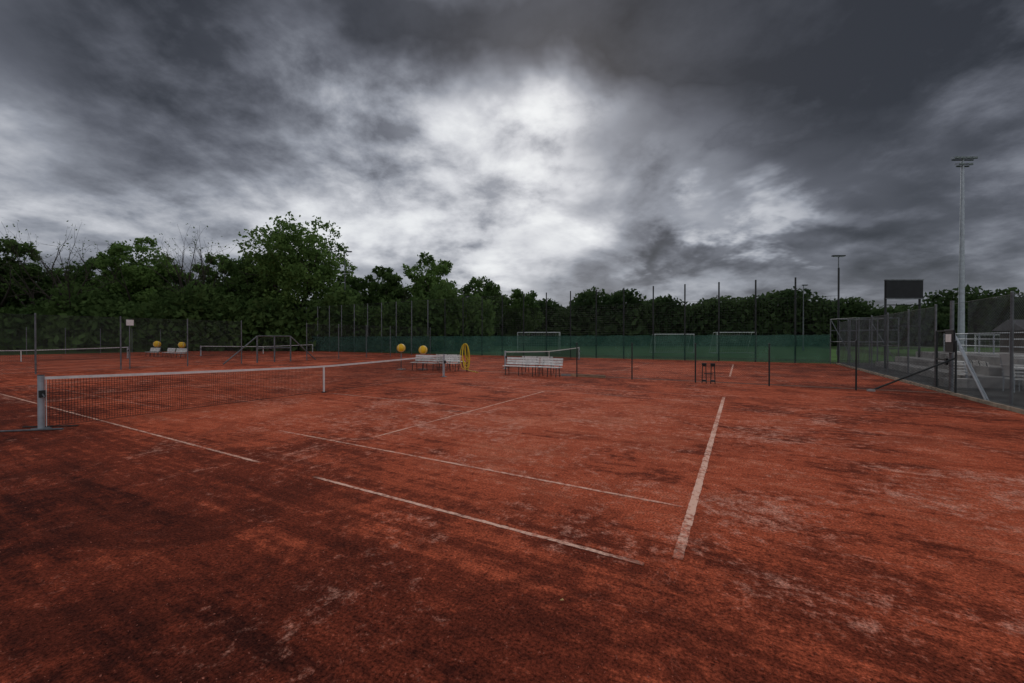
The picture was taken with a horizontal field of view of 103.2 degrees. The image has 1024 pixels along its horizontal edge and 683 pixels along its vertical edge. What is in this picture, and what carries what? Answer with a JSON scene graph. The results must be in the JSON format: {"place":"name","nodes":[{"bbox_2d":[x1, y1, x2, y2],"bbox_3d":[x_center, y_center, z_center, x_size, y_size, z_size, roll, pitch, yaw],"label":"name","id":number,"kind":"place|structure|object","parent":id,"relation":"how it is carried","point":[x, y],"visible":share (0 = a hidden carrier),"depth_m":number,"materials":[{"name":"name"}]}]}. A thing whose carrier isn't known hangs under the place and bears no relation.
{"place":"outdoors","nodes":[
{"label":"outdoors","id":0,"kind":"place"},
{"bbox_2d":[0,346,995,363],"bbox_3d":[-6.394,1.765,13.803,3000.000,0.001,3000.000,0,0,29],"label":"ground","id":1,"kind":"structure","parent":0,"point":[67,352],"depth_m":50.51,"materials":[{"name":"green plant"}]},
{"bbox_2d":[0,236,70,329],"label":"broadleaf tree","id":2,"kind":"object","parent":1,"relation":"on","point":[5,295],"visible":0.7,"depth_m":60.74,"materials":[{"name":"green plant"}]},
{"bbox_2d":[8,263,74,316],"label":"broadleaf tree","id":3,"kind":"object","parent":1,"relation":"on","point":[48,280],"visible":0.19,"depth_m":64.56,"materials":[{"name":"green plant"}]},
{"bbox_2d":[0,234,109,307],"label":"bare tree","id":4,"kind":"object","parent":1,"relation":"on","point":[26,292],"visible":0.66,"depth_m":59.80,"materials":[{"name":"brown plant"}]},
{"bbox_2d":[46,267,89,330],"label":"broadleaf tree","id":5,"kind":"object","parent":1,"relation":"on","point":[63,277],"visible":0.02,"depth_m":67.33,"materials":[{"name":"green plant"}]},
{"bbox_2d":[0,220,139,337],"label":"bare tree","id":6,"kind":"object","parent":1,"relation":"on","point":[53,277],"visible":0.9,"depth_m":58.49,"materials":[{"name":"brown plant"}]},
{"bbox_2d":[41,256,134,313],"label":"broadleaf tree","id":7,"kind":"object","parent":1,"relation":"on","point":[88,265],"visible":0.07,"depth_m":66.79,"materials":[{"name":"green plant"}]},
{"bbox_2d":[88,236,188,312],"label":"broadleaf tree","id":8,"kind":"object","parent":1,"relation":"on","point":[131,269],"visible":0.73,"depth_m":63.41,"materials":[{"name":"green plant"}]},
{"bbox_2d":[130,264,194,322],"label":"broadleaf tree","id":9,"kind":"object","parent":1,"relation":"on","point":[173,275],"visible":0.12,"depth_m":68.08,"materials":[{"name":"green plant"}]},
{"bbox_2d":[129,222,240,311],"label":"bare tree","id":10,"kind":"object","parent":1,"relation":"on","point":[189,279],"visible":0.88,"depth_m":60.53,"materials":[{"name":"brown plant"}]},
{"bbox_2d":[139,236,235,348],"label":"bare tree","id":11,"kind":"object","parent":1,"relation":"on","point":[173,259],"visible":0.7,"depth_m":62.34,"materials":[{"name":"brown plant"}]},
{"bbox_2d":[191,252,255,304],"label":"broadleaf tree","id":12,"kind":"object","parent":1,"relation":"on","point":[226,287],"visible":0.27,"depth_m":65.49,"materials":[{"name":"green plant"}]},
{"bbox_2d":[6,274,470,338],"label":"distant tree row","id":13,"kind":"object","parent":1,"relation":"on","point":[379,278],"visible":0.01,"depth_m":83.89,"materials":[{"name":"green plant"}]},
{"bbox_2d":[0,279,498,351],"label":"shrub thicket","id":14,"kind":"object","parent":1,"relation":"on","point":[283,321],"visible":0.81,"depth_m":58.57,"materials":[{"name":"green plant"}]},
{"bbox_2d":[222,252,285,329],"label":"broadleaf tree","id":15,"kind":"object","parent":1,"relation":"on","point":[245,284],"visible":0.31,"depth_m":62.68,"materials":[{"name":"green plant"}]},
{"bbox_2d":[233,211,357,319],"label":"broadleaf tree","id":16,"kind":"object","parent":1,"relation":"on","point":[291,273],"visible":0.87,"depth_m":60.76,"materials":[{"name":"green plant"}]},
{"bbox_2d":[344,251,351,287],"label":"street lamp","id":17,"kind":"object","parent":1,"relation":"on","point":[344,267],"visible":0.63,"depth_m":61.87,"materials":[{"name":"metal"}]},
{"bbox_2d":[335,274,371,314],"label":"broadleaf tree","id":18,"kind":"object","parent":1,"relation":"on","point":[355,283],"visible":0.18,"depth_m":72.20,"materials":[{"name":"green plant"}]},
{"bbox_2d":[359,265,411,318],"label":"broadleaf tree","id":19,"kind":"object","parent":1,"relation":"on","point":[384,290],"visible":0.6,"depth_m":71.90,"materials":[{"name":"green plant"}]},
{"bbox_2d":[391,251,461,318],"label":"broadleaf tree","id":20,"kind":"object","parent":1,"relation":"on","point":[429,277],"visible":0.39,"depth_m":69.09,"materials":[{"name":"green plant"}]},
{"bbox_2d":[460,276,508,327],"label":"broadleaf tree","id":21,"kind":"object","parent":1,"relation":"on","point":[491,289],"visible":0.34,"depth_m":73.83,"materials":[{"name":"green plant"}]},
{"bbox_2d":[499,288,544,335],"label":"broadleaf tree","id":22,"kind":"object","parent":1,"relation":"on","point":[514,311],"visible":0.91,"depth_m":81.90,"materials":[{"name":"green plant"}]},
{"bbox_2d":[481,284,1023,345],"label":"distant tree row","id":23,"kind":"object","parent":1,"relation":"on","point":[581,321],"visible":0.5,"depth_m":98.67,"materials":[{"name":"green plant"}]},
{"bbox_2d":[839,304,936,386],"bbox_3d":[19.413,0.160,21.924,0.081,3.128,16.573,0,0,29],"label":"chain link fence","id":24,"kind":"object","parent":1,"relation":"on","point":[897,350],"visible":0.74,"depth_m":19.17,"materials":[{"name":"metal"}]},
{"bbox_2d":[837,363,1023,413],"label":"kerb","id":25,"kind":"structure","parent":1,"relation":"on","point":[1005,407],"depth_m":12.81,"materials":[{"name":"concrete"}]},
{"bbox_2d":[935,330,949,390],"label":"fence gate","id":26,"kind":"structure","parent":1,"relation":"on","point":[937,358],"depth_m":14.37,"materials":[{"name":"metal"}]},
{"bbox_2d":[950,156,977,351],"bbox_3d":[35.403,-6.462,31.952,1.831,16.123,0.786,0,0,6],"label":"floodlight mast","id":27,"kind":"object","parent":1,"relation":"on","point":[961,306],"visible":0.89,"depth_m":31.84,"materials":[{"name":"metal"}]},
{"bbox_2d":[949,291,1023,408],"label":"chain link fence","id":28,"kind":"object","parent":1,"relation":"on","point":[983,394],"visible":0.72,"depth_m":11.28,"materials":[{"name":"metal"}]},
{"bbox_2d":[944,329,955,352],"bbox_3d":[14.570,-0.013,13.518,0.071,0.770,0.660,0,0,29],"label":"notice board","id":29,"kind":"object","parent":28,"relation":"attached to","point":[950,335],"visible":1,"depth_m":13.43,"materials":[{"name":"metal"}]},
{"bbox_2d":[0,350,1023,682],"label":"clay court","id":30,"kind":"object","parent":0,"point":[828,444],"visible":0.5,"depth_m":3.95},
{"bbox_2d":[0,425,78,431],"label":"net winder rod","id":31,"kind":"object","parent":30,"relation":"on","point":[38,429],"visible":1,"depth_m":8.12,"materials":[{"name":"metal"}]},
{"bbox_2d":[0,346,128,361],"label":"tennis net","id":32,"kind":"object","parent":30,"relation":"on","point":[127,355],"visible":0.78,"depth_m":34.31,"materials":[{"name":"fabric"}]},
{"bbox_2d":[1,327,203,354],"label":"chain link fence","id":33,"kind":"object","parent":30,"relation":"on","point":[80,339],"visible":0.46,"depth_m":48.51,"materials":[{"name":"metal"}]},
{"bbox_2d":[0,313,241,374],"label":"chain link fence","id":34,"kind":"object","parent":30,"relation":"on","point":[35,343],"visible":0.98,"depth_m":23.29,"materials":[{"name":"metal"}]},
{"bbox_2d":[126,319,133,368],"bbox_3d":[-22.702,0.173,24.124,0.100,2.970,0.380,0,0,29],"label":"court sign","id":35,"kind":"object","parent":30,"relation":"on","point":[129,322],"visible":1,"depth_m":24.11,"materials":[{"name":"metal"}]},
{"bbox_2d":[149,348,159,356],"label":"park bench","id":36,"kind":"object","parent":30,"relation":"on","point":[155,349],"visible":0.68,"depth_m":41.54,"materials":[{"name":"paint"}]},
{"bbox_2d":[153,341,160,346],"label":"ball marker","id":37,"kind":"object","parent":30,"relation":"on","point":[156,344],"visible":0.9,"depth_m":41.82,"materials":[{"name":"yellow plastic"}]},
{"bbox_2d":[162,348,174,356],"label":"park bench","id":38,"kind":"object","parent":30,"relation":"on","point":[170,352],"visible":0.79,"depth_m":40.42,"materials":[{"name":"paint"}]},
{"bbox_2d":[176,348,186,357],"bbox_3d":[-31.870,1.106,38.874,1.900,0.890,0.534,0,0,27],"label":"park bench","id":39,"kind":"object","parent":30,"relation":"on","point":[185,350],"visible":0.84,"depth_m":38.85,"materials":[{"name":"paint"}]},
{"bbox_2d":[178,342,185,347],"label":"ball marker","id":40,"kind":"object","parent":30,"relation":"on","point":[180,344],"visible":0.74,"depth_m":42.31,"materials":[{"name":"yellow plastic"}]},
{"bbox_2d":[31,354,446,428],"bbox_3d":[-6.340,1.187,13.768,0.365,1.105,13.040,0,0,29],"label":"tennis net","id":41,"kind":"object","parent":30,"relation":"on","point":[41,393],"visible":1,"depth_m":10.30,"materials":[{"name":"fabric"}]},
{"bbox_2d":[200,344,313,355],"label":"tennis net","id":42,"kind":"object","parent":30,"relation":"on","point":[248,350],"visible":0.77,"depth_m":46.90,"materials":[{"name":"fabric"}]},
{"bbox_2d":[223,336,315,364],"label":"fence gate","id":43,"kind":"structure","parent":30,"relation":"on","point":[257,345],"depth_m":31.47,"materials":[{"name":"metal"}]},
{"bbox_2d":[2,352,733,564],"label":"court lines","id":44,"kind":"object","parent":30,"relation":"on","point":[681,543],"visible":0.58,"depth_m":5.10,"materials":[{"name":"paint"}]},
{"bbox_2d":[306,323,430,359],"bbox_3d":[-13.332,-0.012,40.803,0.080,3.192,15.743,0,0,29],"label":"chain link fence","id":45,"kind":"object","parent":30,"relation":"on","point":[366,339],"visible":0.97,"depth_m":39.09,"materials":[{"name":"metal"}]},
{"bbox_2d":[396,344,405,369],"bbox_3d":[-6.552,0.899,24.008,0.514,1.520,0.514,0,0,29],"label":"ball marker","id":46,"kind":"object","parent":30,"relation":"on","point":[401,348],"visible":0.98,"depth_m":23.84,"materials":[{"name":"yellow plastic"}]},
{"bbox_2d":[418,346,427,369],"bbox_3d":[-5.256,0.949,24.008,0.535,1.420,0.535,0,0,29],"label":"ball marker","id":47,"kind":"object","parent":30,"relation":"on","point":[423,350],"visible":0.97,"depth_m":23.83,"materials":[{"name":"yellow plastic"}]},
{"bbox_2d":[410,355,439,370],"bbox_3d":[-4.967,1.221,23.265,1.800,0.890,0.534,0,0,28],"label":"park bench","id":48,"kind":"object","parent":30,"relation":"on","point":[428,359],"visible":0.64,"depth_m":23.35,"materials":[{"name":"paint"}]},
{"bbox_2d":[439,355,460,370],"bbox_3d":[-3.558,1.224,22.930,1.300,0.890,0.534,0,0,18],"label":"park bench","id":49,"kind":"object","parent":30,"relation":"on","point":[450,357],"visible":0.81,"depth_m":23.06,"materials":[{"name":"paint"}]},
{"bbox_2d":[436,354,464,367],"bbox_3d":[-3.732,1.211,24.641,1.800,0.890,0.534,0,0,29],"label":"park bench","id":50,"kind":"object","parent":30,"relation":"on","point":[451,359],"visible":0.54,"depth_m":24.45,"materials":[{"name":"paint"}]},
{"bbox_2d":[460,343,477,372],"bbox_3d":[-2.209,0.873,22.149,1.303,1.600,0.470,0,1,35],"label":"garden hose","id":51,"kind":"object","parent":30,"relation":"on","point":[466,349],"visible":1,"depth_m":22.33,"materials":[{"name":"paint"}]},
{"bbox_2d":[0,421,1022,682],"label":"clay crumbs","id":52,"kind":"object","parent":30,"relation":"on","point":[538,575],"visible":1,"depth_m":3.18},
{"bbox_2d":[503,357,538,375],"bbox_3d":[0.441,1.243,20.334,1.800,0.890,0.534,0,0,28],"label":"park bench","id":53,"kind":"object","parent":30,"relation":"on","point":[522,361],"visible":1,"depth_m":20.44,"materials":[{"name":"paint"}]},
{"bbox_2d":[522,356,553,372],"bbox_3d":[1.458,1.232,21.833,1.800,0.890,0.534,0,0,29],"label":"park bench","id":54,"kind":"object","parent":30,"relation":"on","point":[537,362],"visible":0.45,"depth_m":21.67,"materials":[{"name":"paint"}]},
{"bbox_2d":[504,347,580,368],"bbox_3d":[2.788,1.067,29.975,0.365,1.105,13.040,0,0,29],"label":"tennis net","id":55,"kind":"object","parent":30,"relation":"on","point":[530,353],"visible":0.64,"depth_m":29.30,"materials":[{"name":"fabric"}]},
{"bbox_2d":[538,358,562,376],"bbox_3d":[1.819,1.248,19.615,1.200,0.890,0.534,0,1,32],"label":"park bench","id":56,"kind":"object","parent":30,"relation":"on","point":[551,362],"visible":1,"depth_m":19.69,"materials":[{"name":"paint"}]},
{"bbox_2d":[300,268,839,362],"bbox_3d":[-9.430,-1.941,47.622,75.503,6.950,0.116,0,0,29],"label":"ball stop fence","id":57,"kind":"object","parent":30,"relation":"on","point":[685,311],"visible":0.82,"depth_m":37.69,"materials":[{"name":"green mesh fabric"},{"name":"wire"},{"name":"dark painted steel"}]},
{"bbox_2d":[292,334,829,361],"bbox_3d":[-6.635,0.371,45.973,68.000,2.009,0.037,0,0,29],"label":"windscreen","id":58,"kind":"object","parent":57,"relation":"attached to","point":[810,348],"visible":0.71,"depth_m":36.41,"materials":[{"name":"green fabric"}]},
{"bbox_2d":[561,374,604,377],"bbox_3d":[3.392,1.633,19.461,2.200,0.130,0.085,0,0,29],"label":"edge board","id":59,"kind":"object","parent":30,"relation":"on","point":[598,376],"visible":0.89,"depth_m":19.39,"materials":[{"name":"concrete"}]},
{"bbox_2d":[464,370,940,392],"bbox_3d":[5.676,1.693,18.626,20.300,0.001,0.250,0,0,29],"label":"concrete strip","id":60,"kind":"object","parent":30,"relation":"on","point":[727,382],"visible":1,"depth_m":16.52,"materials":[{"name":"grey concrete"}]},
{"bbox_2d":[702,363,714,383],"bbox_3d":[8.002,1.300,16.538,0.515,0.830,0.200,0,0,29],"label":"shoe brush stand","id":61,"kind":"object","parent":30,"relation":"on","point":[711,364],"visible":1,"depth_m":16.50,"materials":[{"name":"paint"}]},
{"bbox_2d":[576,340,956,393],"bbox_3d":[8.729,0.849,16.297,12.964,1.834,0.064,0,0,29],"label":"fence","id":62,"kind":"object","parent":30,"relation":"on","point":[856,376],"visible":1,"depth_m":15.38,"materials":[{"name":"metal"}]},
{"bbox_2d":[866,358,954,391],"bbox_3d":[13.436,1.127,13.691,2.272,1.236,0.207,0,0,27],"label":"fence brace","id":63,"kind":"object","parent":30,"relation":"on","point":[874,389],"visible":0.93,"depth_m":13.72,"materials":[{"name":"paint"}]},
{"bbox_2d":[0,0,1023,309],"label":"sky","id":64,"kind":"structure","parent":0,"point":[556,148],"materials":[{"name":"grey"}]},
{"bbox_2d":[831,349,894,362],"bbox_3d":[21.120,1.288,76.922,66.000,0.001,73.000,0,0,29],"label":"football pitch","id":65,"kind":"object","parent":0,"point":[833,356],"depth_m":39.71,"materials":[{"name":"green plant"}]},
{"bbox_2d":[517,332,559,335],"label":"football goal","id":66,"kind":"object","parent":65,"relation":"on","point":[537,332],"visible":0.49,"depth_m":49.94,"materials":[{"name":"paint"}]},
{"bbox_2d":[655,334,694,335],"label":"football goal","id":67,"kind":"object","parent":65,"relation":"on","point":[674,334],"visible":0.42,"depth_m":51.96,"materials":[{"name":"paint"}]},
{"bbox_2d":[713,332,756,334],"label":"football goal","id":68,"kind":"object","parent":65,"relation":"on","point":[734,332],"visible":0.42,"depth_m":49.94,"materials":[{"name":"paint"}]},
{"bbox_2d":[802,285,806,334],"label":"street lamp","id":69,"kind":"object","parent":65,"relation":"on","point":[803,305],"visible":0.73,"depth_m":61.90,"materials":[{"name":"metal"}]},
{"bbox_2d":[831,255,845,354],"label":"street lamp","id":70,"kind":"object","parent":65,"relation":"on","point":[838,256],"visible":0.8,"depth_m":44.90,"materials":[{"name":"metal"}]},
{"bbox_2d":[842,347,998,353],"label":"football pitch","id":71,"kind":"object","parent":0,"point":[923,349],"visible":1,"depth_m":68.41,"materials":[{"name":"green plant"}]},
{"bbox_2d":[974,334,999,351],"bbox_3d":[47.895,0.452,38.620,2.078,2.262,5.100,0,1,-38],"label":"football goal","id":72,"kind":"object","parent":71,"relation":"on","point":[980,341],"visible":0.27,"depth_m":39.91,"materials":[{"name":"paint"}]},
{"bbox_2d":[834,362,1023,408],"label":"gravel path","id":73,"kind":"structure","parent":0,"point":[963,390],"depth_m":14.50,"materials":[{"name":"grey gravel"}]},
{"bbox_2d":[830,318,898,363],"bbox_3d":[24.300,0.021,28.101,2.867,3.243,2.268,0,0,0],"label":"training cage","id":74,"kind":"object","parent":73,"relation":"on","point":[849,319],"visible":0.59,"depth_m":29.16,"materials":[{"name":"metal"}]},
{"bbox_2d":[875,351,1023,384],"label":"concrete terrace","id":75,"kind":"structure","parent":73,"relation":"on","point":[960,357],"depth_m":19.53,"materials":[{"name":"white concrete"}]},
{"bbox_2d":[884,279,923,367],"bbox_3d":[24.025,-1.073,24.943,2.300,5.450,0.220,0,0,0],"label":"scoreboard","id":76,"kind":"object","parent":75,"relation":"on","point":[903,288],"visible":0.73,"depth_m":24.84,"materials":[{"name":"paint"}]},
{"bbox_2d":[970,360,989,366],"bbox_3d":[20.151,1.266,17.217,0.534,0.890,1.800,0,1,33],"label":"park bench","id":77,"kind":"object","parent":75,"relation":"on","point":[979,363],"visible":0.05,"depth_m":17.19,"materials":[{"name":"paint"}]},
{"bbox_2d":[943,332,1023,353],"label":"handrail","id":78,"kind":"object","parent":75,"relation":"on","point":[966,339],"visible":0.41,"depth_m":21.20,"materials":[{"name":"metal"}]},
{"bbox_2d":[947,353,967,377],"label":"stacked chairs","id":79,"kind":"object","parent":73,"relation":"on","point":[965,370],"visible":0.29,"depth_m":16.15,"materials":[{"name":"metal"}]},
{"bbox_2d":[939,376,1023,390],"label":"stone blocks","id":80,"kind":"structure","parent":73,"relation":"on","point":[962,382],"depth_m":15.23,"materials":[{"name":"concrete"}]},
{"bbox_2d":[992,319,1023,352],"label":"equipment shed","id":81,"kind":"structure","parent":73,"relation":"on","point":[1005,337],"depth_m":23.89,"materials":[{"name":"metal"}]},
{"bbox_2d":[999,353,1023,392],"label":"stacked chairs","id":82,"kind":"object","parent":73,"relation":"on","point":[1004,374],"visible":0.56,"depth_m":14.20,"materials":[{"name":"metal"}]}
]}

